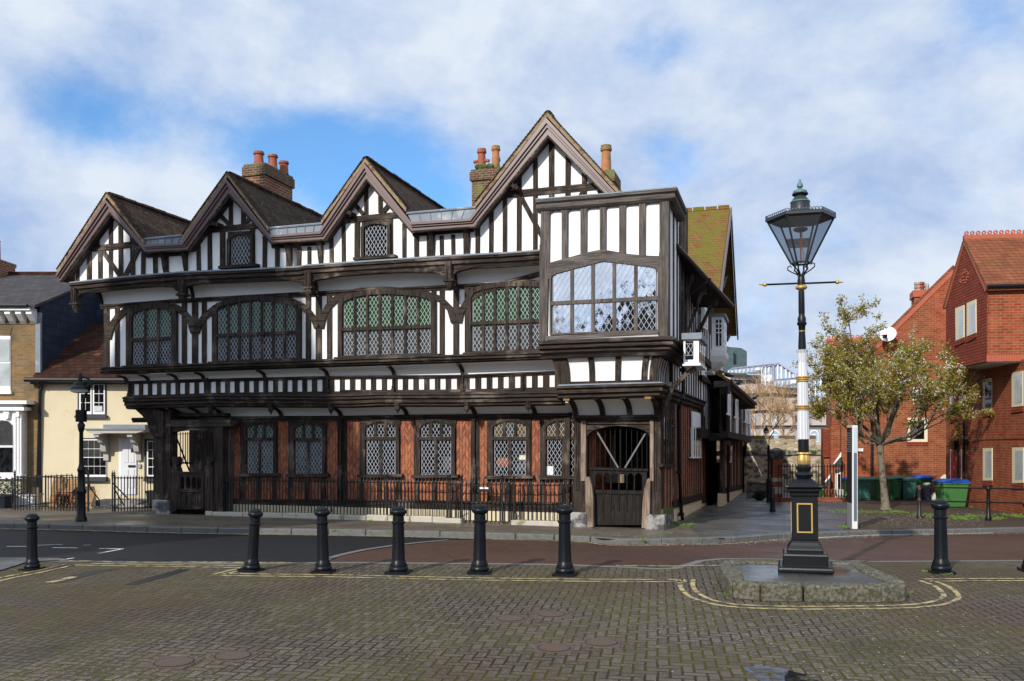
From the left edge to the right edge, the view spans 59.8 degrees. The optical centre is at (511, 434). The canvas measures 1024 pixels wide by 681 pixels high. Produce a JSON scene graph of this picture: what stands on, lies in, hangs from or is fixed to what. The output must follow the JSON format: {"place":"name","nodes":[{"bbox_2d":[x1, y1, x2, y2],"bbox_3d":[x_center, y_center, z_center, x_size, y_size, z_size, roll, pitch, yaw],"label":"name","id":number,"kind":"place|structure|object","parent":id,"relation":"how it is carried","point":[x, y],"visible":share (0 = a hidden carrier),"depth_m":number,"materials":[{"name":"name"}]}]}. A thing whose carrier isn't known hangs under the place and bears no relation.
{"place":"outdoors","nodes":[
{"label":"outdoors","id":0,"kind":"place"},
{"bbox_2d":[0,557,65,569],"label":"paving","id":1,"kind":"structure","parent":0,"point":[6,562],"depth_m":16.80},
{"bbox_2d":[0,505,714,538],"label":"pavement","id":2,"kind":"structure","parent":0,"point":[101,516],"depth_m":24.39,"materials":[{"name":"stone"}]},
{"bbox_2d":[0,476,22,508],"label":"potted plant","id":3,"kind":"object","parent":2,"relation":"on","point":[6,500],"visible":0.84,"depth_m":30.24,"materials":[{"name":"green plant"}]},
{"bbox_2d":[13,493,43,505],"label":"yard wall","id":4,"kind":"structure","parent":2,"relation":"on","point":[37,496],"depth_m":30.90,"materials":[{"name":"white paint"}]},
{"bbox_2d":[11,474,72,509],"bbox_3d":[-16.119,1.932,30.614,0.053,1.126,2.580,0,0,18],"label":"yard railing","id":5,"kind":"object","parent":2,"relation":"on","point":[56,475],"visible":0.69,"depth_m":30.40,"materials":[{"name":"black metal"}]},
{"bbox_2d":[13,470,89,510],"bbox_3d":[-15.118,1.836,29.219,2.750,1.383,0.090,0,0,9],"label":"yard railing","id":6,"kind":"object","parent":2,"relation":"on","point":[45,506],"visible":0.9,"depth_m":29.25,"materials":[{"name":"black metal"}]},
{"bbox_2d":[49,478,65,506],"bbox_3d":[-15.967,2.077,31.300,0.500,1.113,0.400,0,0,0],"label":"leaning board","id":7,"kind":"object","parent":2,"relation":"on","point":[58,492],"visible":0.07,"depth_m":31.29,"materials":[{"name":"brown wood"}]},
{"bbox_2d":[53,493,71,507],"bbox_3d":[-15.686,2.361,30.998,0.812,0.649,0.075,0,0,0],"label":"scrolled rack","id":8,"kind":"object","parent":2,"relation":"on","point":[64,498],"visible":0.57,"depth_m":30.98,"materials":[{"name":"wood"}]},
{"bbox_2d":[65,479,77,506],"bbox_3d":[-15.549,2.106,31.350,0.508,1.064,0.400,0,0,0],"label":"leaning board","id":9,"kind":"object","parent":2,"relation":"on","point":[71,492],"visible":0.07,"depth_m":31.36,"materials":[{"name":"brown wood"}]},
{"bbox_2d":[69,373,91,521],"bbox_3d":[-11.896,0.347,24.518,0.536,4.096,0.536,0,0,-38],"label":"street lamp","id":10,"kind":"object","parent":2,"relation":"on","point":[79,386],"visible":1,"depth_m":24.44,"materials":[{"name":"black metal"}]},
{"bbox_2d":[86,491,95,506],"bbox_3d":[-14.720,2.250,30.950,0.361,0.576,0.400,0,0,0],"label":"leaning board","id":11,"kind":"object","parent":2,"relation":"on","point":[91,496],"visible":0.36,"depth_m":30.96,"materials":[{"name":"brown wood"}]},
{"bbox_2d":[111,470,153,511],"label":"yard gate","id":12,"kind":"structure","parent":2,"relation":"on","point":[127,477],"depth_m":29.17,"materials":[{"name":"black metal"}]},
{"bbox_2d":[205,487,558,525],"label":"railing plinth","id":13,"kind":"structure","parent":2,"relation":"on","point":[414,518],"depth_m":25.84,"materials":[{"name":"stone"}]},
{"bbox_2d":[223,472,446,516],"bbox_3d":[-5.691,1.729,26.554,8.072,1.302,0.090,0,0,17],"label":"long railing","id":14,"kind":"object","parent":13,"relation":"on","point":[333,482],"visible":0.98,"depth_m":26.44,"materials":[{"name":"black metal"}]},
{"bbox_2d":[447,474,460,517],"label":"front gate","id":15,"kind":"structure","parent":13,"relation":"on","point":[449,497],"depth_m":25.33,"materials":[{"name":"black metal"}]},
{"bbox_2d":[461,472,509,522],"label":"front gate","id":16,"kind":"structure","parent":13,"relation":"attached to","point":[501,484],"depth_m":24.98,"materials":[{"name":"black metal"}]},
{"bbox_2d":[510,476,572,520],"bbox_3d":[0.817,1.759,24.564,1.807,1.321,0.090,0,0,17],"label":"short railing","id":17,"kind":"object","parent":13,"relation":"on","point":[514,485],"visible":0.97,"depth_m":24.59,"materials":[{"name":"black metal"}]},
{"bbox_2d":[0,503,715,562],"bbox_3d":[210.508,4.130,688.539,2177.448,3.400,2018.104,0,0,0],"label":"ground","id":18,"kind":"structure","parent":0,"point":[86,545],"depth_m":19.48,"materials":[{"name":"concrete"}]},
{"bbox_2d":[0,241,95,493],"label":"brick townhouse","id":19,"kind":"structure","parent":18,"relation":"on","point":[43,324],"depth_m":31.90,"materials":[{"name":"brick"}]},
{"bbox_2d":[0,336,12,393],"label":"window","id":20,"kind":"structure","parent":19,"relation":"in","point":[5,341],"depth_m":31.85,"materials":[{"name":"white paint"}]},
{"bbox_2d":[0,400,35,493],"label":"bay window","id":21,"kind":"structure","parent":19,"relation":"in","point":[13,413],"depth_m":31.51,"materials":[{"name":"white paint"}]},
{"bbox_2d":[23,324,188,508],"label":"cream cottage","id":22,"kind":"structure","parent":18,"relation":"on","point":[117,440],"depth_m":32.00,"materials":[{"name":"cream painted render"},{"name":"clay tile"},{"name":"white gloss paint"}]},
{"bbox_2d":[74,384,107,417],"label":"window","id":23,"kind":"structure","parent":22,"relation":"in","point":[95,404],"depth_m":31.95,"materials":[{"name":"white paint"}]},
{"bbox_2d":[76,438,107,480],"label":"window","id":24,"kind":"structure","parent":22,"relation":"in","point":[94,463],"depth_m":31.95,"materials":[{"name":"white paint"}]},
{"bbox_2d":[96,293,103,323],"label":"slate hung wing","id":25,"kind":"structure","parent":22,"relation":"attached to","point":[99,316],"depth_m":36.20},
{"bbox_2d":[111,438,136,495],"bbox_3d":[-13.944,1.167,31.973,0.955,2.062,0.115,0,0,0],"label":"door","id":26,"kind":"structure","parent":22,"relation":"in","point":[123,456],"depth_m":31.95,"materials":[{"name":"white paint"}]},
{"bbox_2d":[143,439,153,480],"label":"window","id":27,"kind":"structure","parent":22,"relation":"in","point":[148,443],"depth_m":31.96,"materials":[{"name":"white paint"}]},
{"bbox_2d":[56,110,738,529],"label":"timber framed house","id":28,"kind":"structure","parent":18,"relation":"on","point":[376,320],"depth_m":25.59,"materials":[{"name":"brown paint"}]},
{"bbox_2d":[122,302,180,366],"bbox_3d":[-11.157,-3.027,27.545,2.024,2.140,0.220,0,0,17],"label":"window","id":29,"kind":"structure","parent":28,"relation":"in","point":[152,328],"depth_m":27.58,"materials":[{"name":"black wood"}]},
{"bbox_2d":[218,231,259,268],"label":"window","id":30,"kind":"structure","parent":28,"relation":"in","point":[242,242],"depth_m":26.13,"materials":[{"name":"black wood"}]},
{"bbox_2d":[208,295,305,362],"bbox_3d":[-7.586,-3.100,26.453,3.242,2.090,0.220,0,0,17],"label":"window","id":31,"kind":"structure","parent":28,"relation":"in","point":[259,330],"depth_m":26.49,"materials":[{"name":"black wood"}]},
{"bbox_2d":[237,419,281,476],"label":"window","id":32,"kind":"structure","parent":28,"relation":"in","point":[259,436],"depth_m":27.66,"materials":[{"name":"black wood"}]},
{"bbox_2d":[285,419,330,476],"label":"window","id":33,"kind":"structure","parent":28,"relation":"in","point":[308,437],"depth_m":27.17,"materials":[{"name":"black wood"}]},
{"bbox_2d":[353,220,397,260],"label":"window","id":34,"kind":"structure","parent":28,"relation":"in","point":[378,233],"depth_m":24.84,"materials":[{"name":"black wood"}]},
{"bbox_2d":[357,418,403,477],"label":"window","id":35,"kind":"structure","parent":28,"relation":"in","point":[383,435],"depth_m":26.46,"materials":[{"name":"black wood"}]},
{"bbox_2d":[334,289,440,358],"bbox_3d":[-3.535,-3.120,25.215,3.254,2.009,0.220,0,0,17],"label":"window","id":36,"kind":"structure","parent":28,"relation":"in","point":[377,322],"depth_m":25.26,"materials":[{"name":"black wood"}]},
{"bbox_2d":[411,418,459,477],"bbox_3d":[-2.222,0.399,25.938,1.455,1.760,0.220,0,0,17],"label":"window","id":37,"kind":"structure","parent":28,"relation":"in","point":[436,438],"depth_m":25.95,"materials":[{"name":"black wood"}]},
{"bbox_2d":[462,281,539,353],"bbox_3d":[-0.192,-3.146,24.193,2.379,1.995,0.220,0,0,17],"label":"window","id":38,"kind":"structure","parent":28,"relation":"in","point":[506,320],"depth_m":24.21,"materials":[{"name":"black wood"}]},
{"bbox_2d":[484,417,534,478],"bbox_3d":[-0.063,0.397,25.278,1.447,1.751,0.220,0,0,17],"label":"window","id":39,"kind":"structure","parent":28,"relation":"in","point":[512,435],"depth_m":25.29,"materials":[{"name":"black wood"}]},
{"bbox_2d":[538,417,573,478],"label":"window","id":40,"kind":"structure","parent":28,"relation":"in","point":[555,437],"depth_m":24.91,"materials":[{"name":"black wood"}]},
{"bbox_2d":[536,186,687,343],"bbox_3d":[3.078,-4.561,24.853,3.602,4.430,5.134,0,0,17],"label":"bay window","id":41,"kind":"structure","parent":28,"relation":"in","point":[610,266],"depth_m":22.59,"materials":[{"name":"paint"}]},
{"bbox_2d":[662,332,707,407],"bbox_3d":[4.571,-1.627,23.548,1.045,1.891,1.936,0,0,17],"label":"oriel window","id":42,"kind":"structure","parent":28,"relation":"in","point":[694,344],"depth_m":22.68,"materials":[{"name":"white paint"}]},
{"bbox_2d":[704,313,728,374],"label":"oriel window","id":43,"kind":"structure","parent":28,"relation":"in","point":[719,356],"depth_m":30.11,"materials":[{"name":"white paint"}]},
{"bbox_2d":[0,523,1023,543],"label":"kerb","id":44,"kind":"structure","parent":18,"relation":"on","point":[493,535],"depth_m":22.37,"materials":[{"name":"stone"}]},
{"bbox_2d":[707,367,756,505],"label":"jettied lane house","id":45,"kind":"structure","parent":18,"relation":"on","point":[737,405],"depth_m":38.43,"materials":[{"name":"paint"}]},
{"bbox_2d":[723,363,825,444],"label":"office block","id":46,"kind":"structure","parent":18,"relation":"on","point":[782,372],"depth_m":102.75,"materials":[{"name":"concrete"}]},
{"bbox_2d":[770,448,785,500],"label":"gate pier","id":47,"kind":"structure","parent":18,"relation":"on","point":[777,455],"depth_m":40.82,"materials":[{"name":"red brick"}]},
{"bbox_2d":[744,436,820,490],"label":"town wall","id":48,"kind":"structure","parent":18,"relation":"on","point":[755,466],"depth_m":55.62,"materials":[{"name":"stone"}]},
{"bbox_2d":[821,265,956,496],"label":"brick house","id":49,"kind":"structure","parent":18,"relation":"on","point":[923,453],"depth_m":44.70,"materials":[{"name":"red brick"}]},
{"bbox_2d":[835,470,840,496],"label":"porch door","id":50,"kind":"structure","parent":49,"relation":"in","point":[838,471],"depth_m":45.59,"materials":[{"name":"white paint"}]},
{"bbox_2d":[880,327,896,341],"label":"satellite dish","id":51,"kind":"object","parent":49,"relation":"attached to","point":[889,333],"visible":0.94,"depth_m":44.19,"materials":[{"name":"white paint"}]},
{"bbox_2d":[907,418,927,445],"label":"window","id":52,"kind":"structure","parent":49,"relation":"in","point":[922,439],"depth_m":44.48,"materials":[{"name":"beige plastic"}]},
{"bbox_2d":[943,229,1023,514],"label":"brick flats","id":53,"kind":"structure","parent":18,"relation":"on","point":[983,304],"depth_m":33.69,"materials":[{"name":"red brick"}]},
{"bbox_2d":[0,559,1023,680],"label":"square paving","id":54,"kind":"structure","parent":0,"point":[112,625],"depth_m":11.12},
{"bbox_2d":[18,513,45,570],"bbox_3d":[-8.518,1.901,15.802,0.306,0.998,0.306,0,0,8],"label":"bollard","id":55,"kind":"object","parent":54,"relation":"on","point":[32,563],"visible":1,"depth_m":15.73,"materials":[{"name":"metal"}]},
{"bbox_2d":[0,564,77,580],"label":"yellow line","id":56,"kind":"object","parent":54,"relation":"on","point":[38,572],"visible":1,"depth_m":15.43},
{"bbox_2d":[49,569,115,582],"bbox_3d":[-7.311,2.396,15.145,0.376,0.001,1.599,0,0,10],"label":"tar strip","id":57,"kind":"object","parent":54,"relation":"on","point":[76,576],"visible":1,"depth_m":15.23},
{"bbox_2d":[73,563,242,565],"bbox_3d":[-6.494,2.394,16.387,3.304,0.001,0.092,0,0,6],"label":"yellow line","id":58,"kind":"object","parent":54,"relation":"on","point":[156,564],"visible":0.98,"depth_m":16.38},
{"bbox_2d":[126,569,190,583],"bbox_3d":[-5.945,2.396,15.010,0.280,0.001,1.649,0,0,12],"label":"tar strip","id":59,"kind":"object","parent":54,"relation":"on","point":[155,577],"visible":1,"depth_m":15.01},
{"bbox_2d":[84,565,240,567],"bbox_3d":[-6.512,2.394,16.168,3.301,0.001,0.091,0,0,6],"label":"yellow line","id":60,"kind":"object","parent":54,"relation":"on","point":[157,566],"visible":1,"depth_m":16.14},
{"bbox_2d":[142,656,204,668],"bbox_3d":[-3.554,2.394,9.365,0.462,0.011,0.462,0,0,9],"label":"access cover","id":61,"kind":"object","parent":54,"relation":"on","point":[174,662],"visible":1,"depth_m":9.33,"materials":[{"name":"metal"}]},
{"bbox_2d":[205,650,259,661],"bbox_3d":[-3.020,2.394,9.634,0.439,0.011,0.439,0,0,9],"label":"access cover","id":62,"kind":"object","parent":54,"relation":"on","point":[232,656],"visible":1,"depth_m":9.60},
{"bbox_2d":[237,508,264,572],"bbox_3d":[-4.540,1.850,15.643,0.339,1.103,0.339,5,1,17],"label":"bollard","id":63,"kind":"object","parent":54,"relation":"on","point":[251,564],"visible":1,"depth_m":15.56,"materials":[{"name":"metal"}]},
{"bbox_2d":[310,507,335,573],"bbox_3d":[-3.288,1.829,15.460,0.351,1.141,0.350,-1,0,6],"label":"bollard","id":64,"kind":"object","parent":54,"relation":"on","point":[323,565],"visible":1,"depth_m":15.37,"materials":[{"name":"metal"}]},
{"bbox_2d":[384,506,411,574],"bbox_3d":[-1.965,1.818,15.404,0.380,1.163,0.380,0,0,12],"label":"bollard","id":65,"kind":"object","parent":54,"relation":"on","point":[398,564],"visible":1,"depth_m":15.31,"materials":[{"name":"metal"}]},
{"bbox_2d":[221,573,678,580],"bbox_3d":[-1.135,2.394,14.945,7.797,0.001,0.267,0,0,5],"label":"yellow line","id":66,"kind":"object","parent":54,"relation":"on","point":[457,577],"visible":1,"depth_m":14.89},
{"bbox_2d":[215,575,686,581],"bbox_3d":[-1.087,2.394,14.779,7.920,0.001,0.365,0,0,3],"label":"yellow line","id":67,"kind":"object","parent":54,"relation":"on","point":[683,580],"visible":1,"depth_m":14.69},
{"bbox_2d":[467,504,491,574],"bbox_3d":[-0.556,1.803,15.402,0.380,1.194,0.380,1,0,7],"label":"bollard","id":68,"kind":"object","parent":54,"relation":"on","point":[479,564],"visible":1,"depth_m":15.31,"materials":[{"name":"metal"}]},
{"bbox_2d":[492,615,527,622],"bbox_3d":[-0.022,2.394,11.589,0.416,0.011,0.416,0,0,9],"label":"access cover","id":69,"kind":"object","parent":54,"relation":"on","point":[511,618],"visible":1,"depth_m":11.55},
{"bbox_2d":[533,610,568,617],"bbox_3d":[0.524,2.394,11.866,0.426,0.011,0.426,0,0,9],"label":"access cover","id":70,"kind":"object","parent":54,"relation":"on","point":[552,614],"visible":1,"depth_m":11.81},
{"bbox_2d":[533,643,574,653],"bbox_3d":[0.473,2.394,9.995,0.426,0.011,0.426,0,0,9],"label":"access cover","id":71,"kind":"object","parent":54,"relation":"on","point":[553,648],"visible":1,"depth_m":9.96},
{"bbox_2d":[552,504,577,576],"bbox_3d":[0.898,1.794,15.186,0.380,1.213,0.380,-1,0,15],"label":"bollard","id":72,"kind":"object","parent":54,"relation":"on","point":[564,567],"visible":1,"depth_m":15.09,"materials":[{"name":"metal"}]},
{"bbox_2d":[581,637,620,647],"bbox_3d":[1.031,2.394,10.259,0.429,0.011,0.429,0,0,9],"label":"access cover","id":73,"kind":"object","parent":54,"relation":"on","point":[601,642],"visible":1,"depth_m":10.22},
{"bbox_2d":[744,665,815,680],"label":"puddle","id":74,"kind":"object","parent":54,"relation":"on","point":[792,675],"visible":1,"depth_m":8.88,"materials":[{"name":"black liquid"}]},
{"bbox_2d":[719,560,906,602],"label":"lamp island","id":75,"kind":"structure","parent":54,"relation":"on","point":[846,581],"depth_m":12.97,"materials":[{"name":"stone"}]},
{"bbox_2d":[759,179,842,573],"bbox_3d":[4.697,-0.971,14.396,1.312,6.323,1.006,-1,0,17],"label":"gas lamp","id":76,"kind":"object","parent":75,"relation":"on","point":[804,552],"visible":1,"depth_m":14.27,"materials":[{"name":"metal"}]},
{"bbox_2d":[690,579,946,606],"bbox_3d":[4.754,2.394,13.533,3.954,0.001,2.334,0,0,0],"label":"yellow line","id":77,"kind":"object","parent":54,"relation":"on","point":[939,589],"visible":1,"depth_m":12.76,"materials":[{"name":"paint"}]},
{"bbox_2d":[678,579,961,609],"bbox_3d":[4.754,2.394,13.456,4.354,0.001,2.579,0,0,0],"label":"yellow line","id":78,"kind":"object","parent":54,"relation":"on","point":[955,591],"visible":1,"depth_m":12.53,"materials":[{"name":"paint"}]},
{"bbox_2d":[927,499,955,574],"bbox_3d":[7.444,1.765,15.465,0.380,1.281,0.380,-1,0,11],"label":"bollard","id":79,"kind":"object","parent":54,"relation":"on","point":[940,561],"visible":1,"depth_m":15.37,"materials":[{"name":"metal"}]},
{"bbox_2d":[929,578,1023,578],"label":"yellow line","id":80,"kind":"object","parent":54,"relation":"on","point":[976,578],"visible":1,"depth_m":14.79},
{"bbox_2d":[931,580,1023,581],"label":"yellow line","id":81,"kind":"object","parent":54,"relation":"on","point":[985,580],"visible":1,"depth_m":14.59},
{"bbox_2d":[0,0,1023,402],"label":"sky","id":82,"kind":"structure","parent":0,"point":[903,120],"materials":[{"name":"blue"}]},
{"bbox_2d":[330,532,1023,567],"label":"brown road","id":83,"kind":"structure","parent":0,"point":[972,546],"depth_m":18.98,"materials":[{"name":"asphalt"}]},
{"bbox_2d":[329,539,446,559],"bbox_3d":[-2.731,2.443,18.806,0.606,0.087,5.103,0,0,24],"label":"road edging","id":84,"kind":"object","parent":83,"relation":"on","point":[332,557],"visible":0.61,"depth_m":18.58,"materials":[{"name":"concrete"}]},
{"bbox_2d":[0,528,830,544],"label":"yellow line","id":85,"kind":"object","parent":83,"relation":"on","point":[414,536],"visible":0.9,"depth_m":21.88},
{"bbox_2d":[22,529,1004,545],"bbox_3d":[-1.187,2.590,22.071,36.838,0.376,4.739,0,0,-3],"label":"yellow line","id":86,"kind":"object","parent":83,"relation":"on","point":[538,540],"visible":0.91,"depth_m":21.75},
{"bbox_2d":[39,558,1022,568],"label":"square edging","id":87,"kind":"object","parent":83,"relation":"on","point":[688,564],"visible":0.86,"depth_m":16.65,"materials":[{"name":"stone"}]},
{"bbox_2d":[68,560,290,562],"bbox_3d":[-6.278,2.392,16.708,4.299,0.001,0.180,0,0,3],"label":"yellow line","id":88,"kind":"object","parent":87,"relation":"on","point":[179,561],"visible":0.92,"depth_m":16.76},
{"bbox_2d":[723,346,746,373],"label":"zinc tower","id":89,"kind":"structure","parent":0,"point":[737,357],"depth_m":125.00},
{"bbox_2d":[684,491,790,536],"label":"lane","id":90,"kind":"structure","parent":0,"point":[731,516],"depth_m":28.80,"materials":[{"name":"smooth grey stone paving slabs"}]},
{"bbox_2d":[746,481,765,497],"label":"lane railing","id":91,"kind":"object","parent":90,"relation":"on","point":[750,487],"visible":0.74,"depth_m":44.39,"materials":[{"name":"black metal"}]},
{"bbox_2d":[751,489,765,499],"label":"shrub","id":92,"kind":"object","parent":90,"relation":"on","point":[760,494],"visible":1,"depth_m":41.68,"materials":[{"name":"green plant"}]},
{"bbox_2d":[763,425,773,501],"bbox_3d":[11.523,1.329,39.977,0.506,3.530,0.263,0,0,0],"label":"street lamp","id":93,"kind":"object","parent":90,"relation":"on","point":[768,479],"visible":0.98,"depth_m":39.93,"materials":[{"name":"black metal"}]},
{"bbox_2d":[728,364,796,435],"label":"bare tree","id":94,"kind":"object","parent":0,"point":[761,386],"visible":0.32,"depth_m":75.93,"materials":[{"name":"beige plant"}]},
{"bbox_2d":[744,378,813,435],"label":"bare tree","id":95,"kind":"object","parent":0,"point":[781,400],"visible":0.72,"depth_m":71.74,"materials":[{"name":"beige plant"}]},
{"bbox_2d":[725,493,846,535],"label":"slab paving","id":96,"kind":"structure","parent":0,"point":[761,519],"depth_m":28.13,"materials":[{"name":"stone"}]},
{"bbox_2d":[769,484,775,511],"bbox_3d":[9.455,2.297,32.308,0.220,1.018,0.214,0,0,0],"label":"ball bollard","id":97,"kind":"object","parent":96,"relation":"on","point":[772,499],"visible":1,"depth_m":32.24,"materials":[{"name":"black metal"}]},
{"bbox_2d":[779,497,845,501],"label":"brick wall","id":98,"kind":"structure","parent":96,"relation":"on","point":[820,499],"depth_m":40.62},
{"bbox_2d":[778,463,844,497],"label":"spear fence","id":99,"kind":"object","parent":98,"relation":"on","point":[818,466],"visible":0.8,"depth_m":40.70,"materials":[{"name":"black metal"}]},
{"bbox_2d":[766,399,821,435],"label":"bare tree","id":100,"kind":"object","parent":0,"point":[791,428],"visible":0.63,"depth_m":69.74,"materials":[{"name":"beige plant"}]},
{"bbox_2d":[843,499,1023,530],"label":"planting bed","id":101,"kind":"object","parent":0,"point":[868,521],"visible":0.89,"depth_m":29.27,"materials":[{"name":"soil"},{"name":"gravel"}]},
{"bbox_2d":[632,511,1015,675],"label":"fallen petals","id":102,"kind":"object","parent":101,"relation":"on","point":[872,537],"visible":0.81,"depth_m":20.64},
{"bbox_2d":[846,425,857,528],"bbox_3d":[9.349,1.163,24.504,0.153,2.814,0.713,0,0,8],"label":"wayfinding sign","id":103,"kind":"object","parent":101,"relation":"on","point":[852,475],"visible":1,"depth_m":24.17,"materials":[{"name":"metal"}]},
{"bbox_2d":[858,477,872,499],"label":"wheelie bin","id":104,"kind":"object","parent":101,"relation":"on","point":[864,487],"visible":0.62,"depth_m":42.35,"materials":[{"name":"teal plastic"}]},
{"bbox_2d":[870,476,889,499],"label":"wheelie bin","id":105,"kind":"object","parent":101,"relation":"on","point":[875,492],"visible":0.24,"depth_m":42.55,"materials":[{"name":"green plastic"}]},
{"bbox_2d":[790,292,993,509],"bbox_3d":[14.223,-1.275,33.731,7.017,8.417,8.614,0,0,31],"label":"flowering tree","id":106,"kind":"object","parent":101,"relation":"on","point":[867,380],"visible":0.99,"depth_m":33.99,"materials":[{"name":"green plant"}]},
{"bbox_2d":[886,475,902,499],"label":"wheelie bin","id":107,"kind":"object","parent":101,"relation":"on","point":[894,487],"visible":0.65,"depth_m":43.05,"materials":[{"name":"green plastic"}]},
{"bbox_2d":[898,476,917,499],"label":"wheelie bin","id":108,"kind":"object","parent":101,"relation":"on","point":[908,487],"visible":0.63,"depth_m":43.00,"materials":[{"name":"teal plastic"}]},
{"bbox_2d":[910,475,932,498],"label":"wheelie bin","id":109,"kind":"object","parent":101,"relation":"on","point":[922,479],"visible":0.32,"depth_m":43.33,"materials":[{"name":"green plastic"}]},
{"bbox_2d":[825,506,1023,527],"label":"grass tufts","id":110,"kind":"object","parent":101,"relation":"on","point":[968,516],"visible":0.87,"depth_m":30.35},
{"bbox_2d":[921,485,931,499],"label":"wheelie bin","id":111,"kind":"object","parent":101,"relation":"on","point":[925,493],"visible":0.77,"depth_m":42.71,"materials":[{"name":"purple plastic"}]},
{"bbox_2d":[932,479,970,506],"bbox_3d":[18.162,2.420,36.848,1.216,1.154,0.932,0,0,-7],"label":"wheelie bin","id":112,"kind":"object","parent":101,"relation":"on","point":[950,494],"visible":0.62,"depth_m":36.49,"materials":[{"name":"green plastic"}]},
{"bbox_2d":[916,485,1023,520],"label":"guard rail","id":113,"kind":"object","parent":101,"relation":"on","point":[988,502],"visible":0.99,"depth_m":28.35,"materials":[{"name":"metal"}]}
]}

